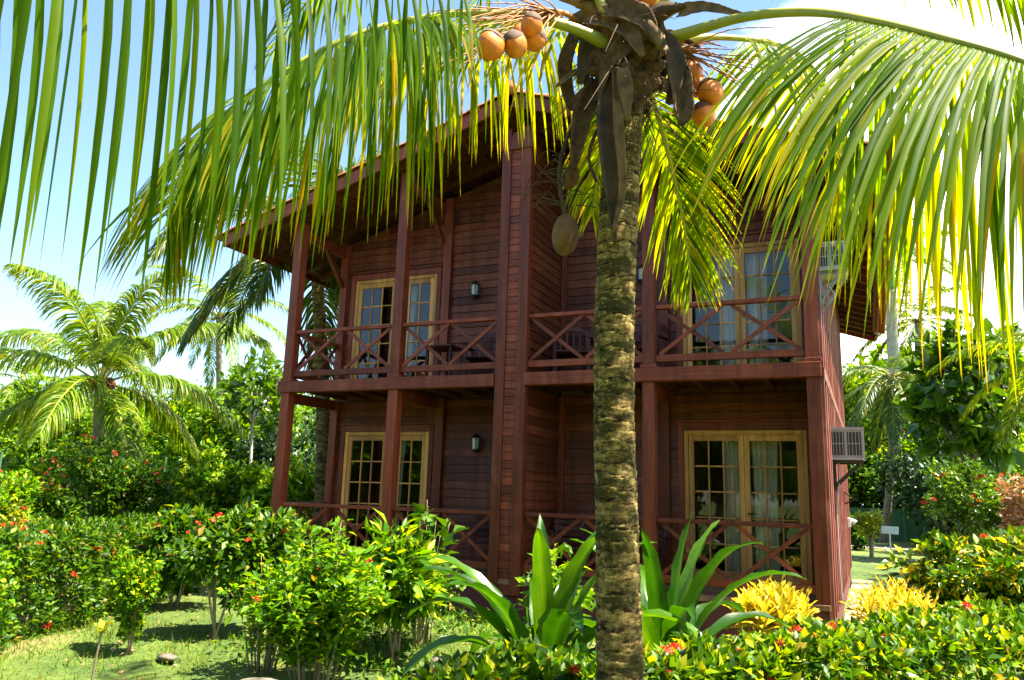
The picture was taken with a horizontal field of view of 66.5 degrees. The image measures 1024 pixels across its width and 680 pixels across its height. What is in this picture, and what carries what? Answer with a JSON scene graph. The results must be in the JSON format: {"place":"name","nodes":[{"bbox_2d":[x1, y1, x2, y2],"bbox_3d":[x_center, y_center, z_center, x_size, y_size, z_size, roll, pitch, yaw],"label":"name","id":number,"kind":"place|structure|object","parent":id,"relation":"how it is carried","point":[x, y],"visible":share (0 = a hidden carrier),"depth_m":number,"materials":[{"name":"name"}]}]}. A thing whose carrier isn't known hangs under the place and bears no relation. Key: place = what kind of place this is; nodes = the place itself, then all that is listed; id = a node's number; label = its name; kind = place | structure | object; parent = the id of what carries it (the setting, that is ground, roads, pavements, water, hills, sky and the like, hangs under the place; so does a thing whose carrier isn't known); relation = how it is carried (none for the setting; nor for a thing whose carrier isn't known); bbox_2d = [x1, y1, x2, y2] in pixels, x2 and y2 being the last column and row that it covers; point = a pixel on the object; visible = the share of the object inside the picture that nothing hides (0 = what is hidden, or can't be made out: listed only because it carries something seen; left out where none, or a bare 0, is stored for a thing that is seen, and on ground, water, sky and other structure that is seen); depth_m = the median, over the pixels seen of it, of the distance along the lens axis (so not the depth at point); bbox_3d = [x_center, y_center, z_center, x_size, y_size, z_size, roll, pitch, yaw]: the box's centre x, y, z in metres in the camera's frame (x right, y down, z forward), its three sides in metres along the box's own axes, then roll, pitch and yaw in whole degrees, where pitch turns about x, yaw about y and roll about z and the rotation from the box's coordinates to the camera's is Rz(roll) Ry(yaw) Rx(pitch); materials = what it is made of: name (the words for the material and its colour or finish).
{"place":"outdoors","nodes":[
{"label":"outdoors","id":0,"kind":"place"},
{"bbox_2d":[0,452,313,520],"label":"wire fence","id":1,"kind":"object","parent":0,"point":[1,456],"visible":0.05,"depth_m":23.43,"materials":[{"name":"metal"}]},
{"bbox_2d":[376,673,407,679],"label":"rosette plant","id":2,"kind":"object","parent":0,"point":[396,677],"visible":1,"depth_m":5.76,"materials":[{"name":"green plant"}]},
{"bbox_2d":[0,492,1023,679],"bbox_3d":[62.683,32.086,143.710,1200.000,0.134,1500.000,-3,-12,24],"label":"ground","id":3,"kind":"structure","parent":0,"point":[864,565],"depth_m":7.82,"materials":[{"name":"green plant"}]},
{"bbox_2d":[0,545,19,659],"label":"hedge","id":4,"kind":"object","parent":3,"relation":"on","point":[4,562],"visible":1,"depth_m":6.98,"materials":[{"name":"green plant"}]},
{"bbox_2d":[0,516,24,570],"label":"clipped bush","id":5,"kind":"object","parent":3,"relation":"on","point":[7,523],"visible":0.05,"depth_m":10.57,"materials":[{"name":"green plant"}]},
{"bbox_2d":[0,495,33,530],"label":"leafy shrub","id":6,"kind":"object","parent":3,"relation":"on","point":[16,514],"visible":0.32,"depth_m":12.21,"materials":[{"name":"yellow plant"}]},
{"bbox_2d":[0,469,45,524],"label":"flowering shrub","id":7,"kind":"object","parent":3,"relation":"on","point":[9,491],"visible":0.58,"depth_m":12.72,"materials":[{"name":"green plant"}]},
{"bbox_2d":[9,511,52,598],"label":"clipped bush","id":8,"kind":"object","parent":3,"relation":"on","point":[39,515],"visible":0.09,"depth_m":10.94,"materials":[{"name":"green plant"}]},
{"bbox_2d":[0,450,66,515],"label":"leafy shrub","id":9,"kind":"object","parent":3,"relation":"on","point":[37,468],"visible":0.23,"depth_m":18.77,"materials":[{"name":"green plant"}]},
{"bbox_2d":[2,477,85,524],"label":"flowering shrub","id":10,"kind":"object","parent":3,"relation":"on","point":[50,503],"visible":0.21,"depth_m":13.63,"materials":[{"name":"green plant"}]},
{"bbox_2d":[0,369,106,480],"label":"broadleaf tree","id":11,"kind":"object","parent":3,"relation":"on","point":[73,428],"visible":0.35,"depth_m":33.21,"materials":[{"name":"green plant"}]},
{"bbox_2d":[0,332,108,413],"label":"coconut palm","id":12,"kind":"object","parent":3,"relation":"on","point":[7,390],"visible":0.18,"depth_m":43.29,"materials":[{"name":"green plant"}]},
{"bbox_2d":[40,434,86,523],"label":"leafy shrub","id":13,"kind":"object","parent":3,"relation":"on","point":[61,452],"visible":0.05,"depth_m":20.94,"materials":[{"name":"green plant"}]},
{"bbox_2d":[14,428,120,456],"bbox_3d":[-21.772,5.896,37.431,5.647,5.066,5.627,-5,-13,30],"label":"broadleaf tree","id":14,"kind":"object","parent":3,"relation":"on","point":[88,441],"visible":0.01,"depth_m":37.84,"materials":[{"name":"green plant"}]},
{"bbox_2d":[34,433,143,569],"bbox_3d":[-8.014,3.017,14.667,1.934,2.603,1.773,-3,-12,24],"label":"flowering shrub","id":15,"kind":"object","parent":3,"relation":"on","point":[86,465],"visible":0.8,"depth_m":14.42,"materials":[{"name":"green plant"}]},
{"bbox_2d":[0,510,194,646],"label":"hedge","id":16,"kind":"object","parent":3,"relation":"on","point":[48,544],"visible":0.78,"depth_m":8.81,"materials":[{"name":"green plant"}]},
{"bbox_2d":[54,376,144,497],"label":"broadleaf tree","id":17,"kind":"object","parent":3,"relation":"on","point":[113,407],"visible":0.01,"depth_m":51.83,"materials":[{"name":"green plant"}]},
{"bbox_2d":[90,619,113,679],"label":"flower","id":18,"kind":"object","parent":3,"relation":"on","point":[102,627],"visible":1,"depth_m":5.97,"materials":[{"name":"yellow plant"}]},
{"bbox_2d":[83,443,152,520],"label":"leafy shrub","id":19,"kind":"object","parent":3,"relation":"on","point":[112,511],"visible":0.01,"depth_m":19.42,"materials":[{"name":"green plant"}]},
{"bbox_2d":[103,545,165,654],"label":"upright shrub","id":20,"kind":"object","parent":3,"relation":"on","point":[133,583],"visible":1,"depth_m":7.54,"materials":[{"name":"green plant"}]},
{"bbox_2d":[0,263,272,520],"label":"coconut palm","id":21,"kind":"object","parent":3,"relation":"on","point":[120,352],"visible":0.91,"depth_m":19.25,"materials":[{"name":"green plant"}]},
{"bbox_2d":[80,404,197,486],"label":"broadleaf tree","id":22,"kind":"object","parent":3,"relation":"on","point":[150,449],"visible":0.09,"depth_m":41.77,"materials":[{"name":"green plant"}]},
{"bbox_2d":[107,453,186,551],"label":"flowering shrub","id":23,"kind":"object","parent":3,"relation":"on","point":[136,504],"visible":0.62,"depth_m":15.01,"materials":[{"name":"green plant"}]},
{"bbox_2d":[127,378,206,445],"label":"broadleaf tree","id":24,"kind":"object","parent":3,"relation":"on","point":[166,398],"visible":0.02,"depth_m":56.99,"materials":[{"name":"green plant"}]},
{"bbox_2d":[157,653,177,661],"bbox_3d":[-3.293,3.026,7.443,0.242,0.076,0.151,-3,-12,24],"label":"rock","id":25,"kind":"object","parent":3,"relation":"on","point":[168,657],"visible":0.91,"depth_m":7.38,"materials":[{"name":"beige stone"}]},
{"bbox_2d":[145,458,218,518],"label":"leafy shrub","id":26,"kind":"object","parent":3,"relation":"on","point":[188,482],"visible":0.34,"depth_m":16.55,"materials":[{"name":"green plant"}]},
{"bbox_2d":[139,502,224,607],"bbox_3d":[-4.350,2.908,10.492,1.299,1.428,1.303,7,-12,-26],"label":"leafy shrub","id":27,"kind":"object","parent":3,"relation":"on","point":[162,531],"visible":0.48,"depth_m":10.27,"materials":[{"name":"green plant"}]},
{"bbox_2d":[142,394,228,484],"bbox_3d":[-14.141,5.427,35.817,5.048,5.854,4.970,1,-11,5],"label":"broadleaf tree","id":28,"kind":"object","parent":3,"relation":"on","point":[167,451],"visible":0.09,"depth_m":34.69,"materials":[{"name":"green plant"}]},
{"bbox_2d":[173,436,228,482],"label":"leafy shrub","id":29,"kind":"object","parent":3,"relation":"on","point":[211,466],"visible":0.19,"depth_m":21.63,"materials":[{"name":"green plant"}]},
{"bbox_2d":[142,265,288,400],"bbox_3d":[-14.407,2.490,37.147,8.056,12.396,7.649,-3,-12,24],"label":"coconut palm","id":30,"kind":"object","parent":3,"relation":"on","point":[218,362],"visible":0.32,"depth_m":38.02,"materials":[{"name":"green plant"}]},
{"bbox_2d":[159,503,278,639],"bbox_3d":[-3.302,2.541,8.574,1.158,1.469,1.243,-3,-12,24],"label":"shrub","id":31,"kind":"object","parent":3,"relation":"on","point":[208,544],"visible":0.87,"depth_m":8.48,"materials":[{"name":"green plant"}]},
{"bbox_2d":[190,464,258,520],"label":"leafy shrub","id":32,"kind":"object","parent":3,"relation":"on","point":[227,492],"visible":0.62,"depth_m":17.37,"materials":[{"name":"green plant"}]},
{"bbox_2d":[0,0,472,317],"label":"coconut palm","id":33,"kind":"object","parent":3,"relation":"on","point":[21,12],"visible":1,"depth_m":1.91,"materials":[{"name":"green plant"}]},
{"bbox_2d":[212,457,273,490],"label":"leafy shrub","id":34,"kind":"object","parent":3,"relation":"on","point":[260,473],"visible":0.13,"depth_m":20.35,"materials":[{"name":"green plant"}]},
{"bbox_2d":[213,346,283,464],"bbox_3d":[-8.318,3.219,24.787,2.206,6.253,2.974,-3,-12,24],"label":"slender tree","id":35,"kind":"object","parent":3,"relation":"on","point":[231,398],"visible":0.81,"depth_m":24.80,"materials":[{"name":"green plant"}]},
{"bbox_2d":[189,366,309,467],"bbox_3d":[-10.074,4.187,30.646,5.036,6.574,4.043,-5,-13,32],"label":"broadleaf tree","id":36,"kind":"object","parent":3,"relation":"on","point":[211,431],"visible":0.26,"depth_m":30.22,"materials":[{"name":"green plant"}]},
{"bbox_2d":[134,110,383,542],"bbox_3d":[-4.532,0.366,17.093,6.667,9.335,7.785,-6,-14,36],"label":"coconut palm","id":37,"kind":"object","parent":3,"relation":"on","point":[262,287],"visible":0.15,"depth_m":16.89,"materials":[{"name":"green plant"}]},
{"bbox_2d":[216,543,307,674],"bbox_3d":[-2.242,2.464,7.242,0.936,1.162,0.768,2,-11,-2],"label":"leafy shrub","id":38,"kind":"object","parent":3,"relation":"on","point":[270,650],"visible":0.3,"depth_m":7.14,"materials":[{"name":"green plant"}]},
{"bbox_2d":[216,494,310,634],"bbox_3d":[-2.899,2.570,8.978,1.440,1.590,1.112,-8,-15,42],"label":"leafy shrub","id":39,"kind":"object","parent":3,"relation":"on","point":[276,530],"visible":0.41,"depth_m":8.89,"materials":[{"name":"green plant"}]},
{"bbox_2d":[239,475,290,521],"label":"leafy shrub","id":40,"kind":"object","parent":3,"relation":"on","point":[264,495],"visible":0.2,"depth_m":14.80,"materials":[{"name":"green plant"}]},
{"bbox_2d":[224,408,315,527],"bbox_3d":[-7.125,4.410,26.746,4.778,4.774,4.502,-3,-12,24],"label":"shade tree","id":41,"kind":"object","parent":3,"relation":"on","point":[264,449],"visible":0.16,"depth_m":25.93,"materials":[{"name":"green plant"}]},
{"bbox_2d":[263,452,315,544],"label":"leafy shrub","id":42,"kind":"object","parent":3,"relation":"on","point":[297,491],"visible":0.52,"depth_m":18.82,"materials":[{"name":"green plant"}]},
{"bbox_2d":[270,424,314,462],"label":"broadleaf tree","id":43,"kind":"object","parent":3,"relation":"on","point":[297,428],"depth_m":28.80,"materials":[{"name":"green plant"}]},
{"bbox_2d":[293,394,315,447],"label":"broadleaf tree","id":44,"kind":"object","parent":3,"relation":"on","point":[307,410],"visible":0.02,"depth_m":44.97,"materials":[{"name":"green plant"}]},
{"bbox_2d":[240,516,398,679],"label":"leafy shrub","id":45,"kind":"object","parent":3,"relation":"on","point":[331,597],"visible":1,"depth_m":6.59,"materials":[{"name":"green plant"}]},
{"bbox_2d":[339,508,450,660],"bbox_3d":[-1.241,2.410,7.657,1.282,1.493,1.274,2,-11,-2],"label":"leafy shrub","id":46,"kind":"object","parent":3,"relation":"on","point":[396,555],"visible":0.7,"depth_m":7.46,"materials":[{"name":"green plant"}]},
{"bbox_2d":[400,551,465,648],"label":"leafy shrub","id":47,"kind":"object","parent":3,"relation":"on","point":[450,603],"visible":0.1,"depth_m":8.17,"materials":[{"name":"green plant"}]},
{"bbox_2d":[408,502,468,644],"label":"leafy shrub","id":48,"kind":"object","parent":3,"relation":"on","point":[445,538],"visible":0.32,"depth_m":8.67,"materials":[{"name":"green plant"}]},
{"bbox_2d":[22,591,1020,679],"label":"fallen leaves","id":49,"kind":"object","parent":3,"relation":"on","point":[191,620],"visible":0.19,"depth_m":7.71,"materials":[{"name":"brown plant"}]},
{"bbox_2d":[75,0,1023,679],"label":"coconut palm","id":50,"kind":"object","parent":3,"relation":"on","point":[637,60],"visible":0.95,"depth_m":4.02,"materials":[{"name":"green plant"}]},
{"bbox_2d":[401,513,701,679],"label":"strap leaf lily","id":51,"kind":"object","parent":3,"relation":"on","point":[554,619],"visible":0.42,"depth_m":6.14,"materials":[{"name":"green plant"}]},
{"bbox_2d":[215,80,888,639],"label":"wooden house","id":52,"kind":"structure","parent":3,"relation":"on","point":[525,412],"depth_m":11.88,"materials":[{"name":"brown wood"}]},
{"bbox_2d":[333,422,434,551],"bbox_3d":[-2.173,2.533,13.224,1.940,2.245,0.145,-3,-12,24],"label":"french door","id":53,"kind":"structure","parent":52,"relation":"in","point":[350,432],"depth_m":13.37,"materials":[{"name":"brown wood"}]},
{"bbox_2d":[345,264,442,378],"bbox_3d":[-2.086,-0.183,13.761,1.940,2.185,0.145,-3,-12,24],"label":"french door","id":54,"kind":"structure","parent":52,"relation":"in","point":[428,274],"depth_m":13.88,"materials":[{"name":"brown wood"}]},
{"bbox_2d":[394,441,405,539],"bbox_3d":[-2.039,2.619,13.316,0.420,2.040,0.126,-3,-12,24],"label":"curtain","id":55,"kind":"object","parent":52,"relation":"hanging from","point":[403,452],"visible":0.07,"depth_m":13.34,"materials":[{"name":"beige fabric"}]},
{"bbox_2d":[405,285,418,376],"bbox_3d":[-1.881,-0.086,13.816,0.420,2.010,0.126,-3,-12,24],"label":"curtain","id":56,"kind":"object","parent":52,"relation":"hanging from","point":[414,292],"visible":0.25,"depth_m":13.83,"materials":[{"name":"beige fabric"}]},
{"bbox_2d":[424,344,462,375],"bbox_3d":[-1.083,0.421,12.493,0.500,0.612,0.515,-3,-12,24],"label":"porch table","id":57,"kind":"object","parent":52,"relation":"on","point":[449,348],"visible":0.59,"depth_m":12.42,"materials":[{"name":"brown wood"}]},
{"bbox_2d":[470,280,479,298],"bbox_3d":[-0.617,-0.847,13.107,0.170,0.305,0.166,-3,-12,24],"label":"wall lantern","id":58,"kind":"object","parent":52,"relation":"attached to","point":[475,286],"depth_m":13.06,"materials":[{"name":"black metal"}]},
{"bbox_2d":[471,433,480,452],"bbox_3d":[-0.579,1.657,12.558,0.170,0.305,0.166,-3,-12,24],"label":"wall lantern","id":59,"kind":"object","parent":52,"relation":"attached to","point":[475,442],"depth_m":12.51,"materials":[{"name":"white glass"}]},
{"bbox_2d":[461,334,495,374],"bbox_3d":[-0.444,0.284,12.425,0.610,0.894,0.570,-1,-11,13],"label":"porch chair","id":60,"kind":"object","parent":52,"relation":"on","point":[472,358],"visible":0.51,"depth_m":12.42,"materials":[{"name":"brown wood"}]},
{"bbox_2d":[468,508,489,560],"bbox_3d":[-0.352,3.000,11.729,0.610,0.903,0.645,3,-11,-4],"label":"porch chair","id":61,"kind":"object","parent":52,"relation":"on","point":[474,536],"visible":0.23,"depth_m":11.91,"materials":[{"name":"brown wood"}]},
{"bbox_2d":[548,512,589,579],"bbox_3d":[0.821,2.924,11.155,0.610,0.903,0.645,1,-11,4],"label":"porch chair","id":62,"kind":"object","parent":52,"relation":"on","point":[582,534],"visible":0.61,"depth_m":11.38,"materials":[{"name":"brown wood"}]},
{"bbox_2d":[551,327,592,370],"bbox_3d":[0.909,0.186,11.713,0.610,0.894,0.570,0,-11,7],"label":"porch chair","id":63,"kind":"object","parent":52,"relation":"on","point":[563,354],"visible":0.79,"depth_m":11.75,"materials":[{"name":"brown wood"}]},
{"bbox_2d":[635,322,669,367],"bbox_3d":[1.887,0.142,11.331,0.570,0.894,0.610,12,-15,-42],"label":"porch chair","id":64,"kind":"object","parent":52,"relation":"on","point":[664,328],"visible":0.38,"depth_m":11.39,"materials":[{"name":"brown wood"}]},
{"bbox_2d":[639,516,671,584],"bbox_3d":[1.812,2.869,10.714,0.610,0.903,0.645,-9,-15,43],"label":"porch chair","id":65,"kind":"object","parent":52,"relation":"on","point":[664,545],"visible":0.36,"depth_m":10.68,"materials":[{"name":"brown wood"}]},
{"bbox_2d":[717,255,735,364],"bbox_3d":[3.190,-0.372,11.555,0.300,2.010,0.125,-3,-12,24],"label":"curtain","id":66,"kind":"object","parent":52,"relation":"hanging from","point":[728,331],"visible":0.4,"depth_m":11.57,"materials":[{"name":"beige fabric"}]},
{"bbox_2d":[722,441,741,571],"bbox_3d":[3.128,2.328,11.012,0.310,2.040,0.128,-3,-12,24],"label":"curtain","id":67,"kind":"object","parent":52,"relation":"hanging from","point":[733,534],"visible":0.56,"depth_m":11.03,"materials":[{"name":"beige fabric"}]},
{"bbox_2d":[676,227,804,366],"bbox_3d":[3.318,-0.487,11.351,1.910,2.185,0.145,-3,-12,24],"label":"french door","id":68,"kind":"structure","parent":52,"relation":"in","point":[685,346],"depth_m":11.35,"materials":[{"name":"brown wood"}]},
{"bbox_2d":[675,419,814,584],"bbox_3d":[3.231,2.229,10.814,1.910,2.245,0.145,-3,-12,24],"label":"french door","id":69,"kind":"structure","parent":52,"relation":"in","point":[743,431],"depth_m":10.84,"materials":[{"name":"brown wood"}]},
{"bbox_2d":[745,252,769,363],"bbox_3d":[3.583,-0.394,11.381,0.320,2.010,0.127,-3,-12,24],"label":"curtain","id":70,"kind":"object","parent":52,"relation":"hanging from","point":[751,261],"visible":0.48,"depth_m":11.42,"materials":[{"name":"beige fabric"}]},
{"bbox_2d":[751,441,780,574],"bbox_3d":[3.524,2.306,10.834,0.380,2.040,0.128,-3,-12,24],"label":"curtain","id":71,"kind":"object","parent":52,"relation":"hanging from","point":[757,449],"visible":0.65,"depth_m":10.86,"materials":[{"name":"beige fabric"}]},
{"bbox_2d":[819,240,846,311],"bbox_3d":[4.195,-0.781,10.218,0.362,0.876,0.662,-3,-12,24],"label":"air conditioner","id":72,"kind":"object","parent":52,"relation":"attached to","point":[823,265],"visible":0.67,"depth_m":10.02,"materials":[{"name":"grey metal"}]},
{"bbox_2d":[831,427,864,605],"bbox_3d":[4.617,2.384,10.655,0.452,2.326,0.638,-3,-12,24],"label":"air conditioner","id":73,"kind":"object","parent":52,"relation":"attached to","point":[848,445],"visible":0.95,"depth_m":10.55,"materials":[{"name":"grey metal"}]},
{"bbox_2d":[513,542,594,641],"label":"leafy shrub","id":74,"kind":"object","parent":3,"relation":"on","point":[557,575],"visible":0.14,"depth_m":8.01,"materials":[{"name":"green plant"}]},
{"bbox_2d":[525,513,815,679],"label":"strap leaf lily","id":75,"kind":"object","parent":3,"relation":"on","point":[680,598],"visible":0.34,"depth_m":6.52,"materials":[{"name":"green plant"}]},
{"bbox_2d":[410,591,1023,679],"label":"ixora hedge","id":76,"kind":"object","parent":3,"relation":"on","point":[912,642],"visible":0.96,"depth_m":4.89,"materials":[{"name":"green plant"}]},
{"bbox_2d":[722,574,821,636],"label":"croton bush","id":77,"kind":"object","parent":3,"relation":"on","point":[777,601],"visible":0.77,"depth_m":8.08,"materials":[{"name":"yellow plant"}]},
{"bbox_2d":[844,579,872,626],"bbox_3d":[5.780,4.381,12.889,0.450,0.001,9.800,-3,-12,24],"label":"gravel strip","id":78,"kind":"object","parent":3,"relation":"on","point":[856,584],"visible":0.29,"depth_m":15.51,"materials":[{"name":"beige gravel"}]},
{"bbox_2d":[849,512,868,550],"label":"leafy shrub","id":79,"kind":"object","parent":3,"relation":"on","point":[857,542],"visible":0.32,"depth_m":28.78,"materials":[{"name":"green plant"}]},
{"bbox_2d":[851,508,884,556],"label":"tree","id":80,"kind":"object","parent":3,"relation":"on","point":[869,525],"visible":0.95,"depth_m":25.20,"materials":[{"name":"green plant"}]},
{"bbox_2d":[842,366,908,506],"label":"broadleaf tree","id":81,"kind":"object","parent":3,"relation":"on","point":[849,388],"visible":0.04,"depth_m":45.01,"materials":[{"name":"green plant"}]},
{"bbox_2d":[846,406,917,504],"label":"round tree","id":82,"kind":"object","parent":3,"relation":"on","point":[873,456],"visible":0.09,"depth_m":41.28,"materials":[{"name":"green plant"}]},
{"bbox_2d":[847,446,926,509],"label":"bush","id":83,"kind":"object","parent":3,"relation":"on","point":[866,491],"depth_m":38.70,"materials":[{"name":"green plant"}]},
{"bbox_2d":[881,526,898,548],"bbox_3d":[12.015,6.475,24.778,0.509,1.120,0.063,-3,-12,24],"label":"signpost","id":84,"kind":"object","parent":3,"relation":"on","point":[889,530],"visible":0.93,"depth_m":24.82,"materials":[{"name":"white metal"}]},
{"bbox_2d":[839,575,949,626],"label":"croton bush","id":85,"kind":"object","parent":3,"relation":"on","point":[889,596],"visible":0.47,"depth_m":9.01,"materials":[{"name":"yellow plant"}]},
{"bbox_2d":[842,331,964,387],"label":"broadleaf tree","id":86,"kind":"object","parent":3,"relation":"on","point":[880,362],"visible":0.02,"depth_m":51.21,"materials":[{"name":"green plant"}]},
{"bbox_2d":[852,285,985,376],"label":"coconut palm","id":87,"kind":"object","parent":3,"relation":"on","point":[950,310],"visible":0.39,"depth_m":43.96,"materials":[{"name":"green plant"}]},
{"bbox_2d":[842,350,996,542],"bbox_3d":[17.155,4.838,34.286,7.076,8.660,7.357,9,-13,-33],"label":"coconut palm","id":88,"kind":"object","parent":3,"relation":"on","point":[894,384],"visible":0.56,"depth_m":34.40,"materials":[{"name":"green plant"}]},
{"bbox_2d":[886,207,967,508],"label":"royal palm","id":89,"kind":"object","parent":3,"relation":"on","point":[892,347],"visible":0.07,"depth_m":41.50,"materials":[{"name":"green plant"}]},
{"bbox_2d":[849,505,1020,543],"bbox_3d":[19.507,8.531,35.861,10.809,1.650,0.227,-8,-15,40],"label":"windscreen fence","id":90,"kind":"object","parent":3,"relation":"on","point":[909,529],"visible":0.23,"depth_m":36.78,"materials":[{"name":"green fabric"}]},
{"bbox_2d":[872,438,1013,542],"bbox_3d":[17.859,6.266,32.333,5.270,5.006,4.667,-3,-12,24],"label":"shrub","id":91,"kind":"object","parent":3,"relation":"on","point":[903,468],"visible":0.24,"depth_m":32.46,"materials":[{"name":"green plant"}]},
{"bbox_2d":[876,523,1023,618],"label":"croton bush","id":92,"kind":"object","parent":3,"relation":"on","point":[990,566],"visible":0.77,"depth_m":10.09,"materials":[{"name":"green plant"}]},
{"bbox_2d":[891,311,1023,541],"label":"breadfruit tree","id":93,"kind":"object","parent":3,"relation":"on","point":[929,409],"visible":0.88,"depth_m":23.75,"materials":[{"name":"green plant"}]},
{"bbox_2d":[899,428,1023,489],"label":"broadleaf tree","id":94,"kind":"object","parent":3,"relation":"on","point":[911,446],"visible":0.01,"depth_m":36.31,"materials":[{"name":"green plant"}]},
{"bbox_2d":[919,454,1020,554],"bbox_3d":[10.941,4.199,18.559,2.229,2.975,2.299,-3,-12,24],"label":"flowering shrub","id":95,"kind":"object","parent":3,"relation":"on","point":[983,509],"visible":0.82,"depth_m":18.34,"materials":[{"name":"green plant"}]},
{"bbox_2d":[924,386,1023,531],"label":"leafy tree","id":96,"kind":"object","parent":3,"relation":"on","point":[1020,441],"visible":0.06,"depth_m":27.11,"materials":[{"name":"green plant"}]},
{"bbox_2d":[926,332,1023,449],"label":"coconut palm","id":97,"kind":"object","parent":3,"relation":"on","point":[995,343],"visible":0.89,"depth_m":16.49,"materials":[{"name":"green plant"}]},
{"bbox_2d":[993,472,1023,533],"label":"leafy shrub","id":98,"kind":"object","parent":3,"relation":"on","point":[1009,514],"visible":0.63,"depth_m":17.15,"materials":[{"name":"orange plant"}]},
{"bbox_2d":[0,0,1023,405],"label":"sky","id":99,"kind":"structure","parent":0,"point":[15,311],"materials":[{"name":"blue"}]},
{"bbox_2d":[851,545,968,551],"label":"path","id":100,"kind":"structure","parent":0,"point":[903,548],"depth_m":30.96,"materials":[{"name":"beige concrete"}]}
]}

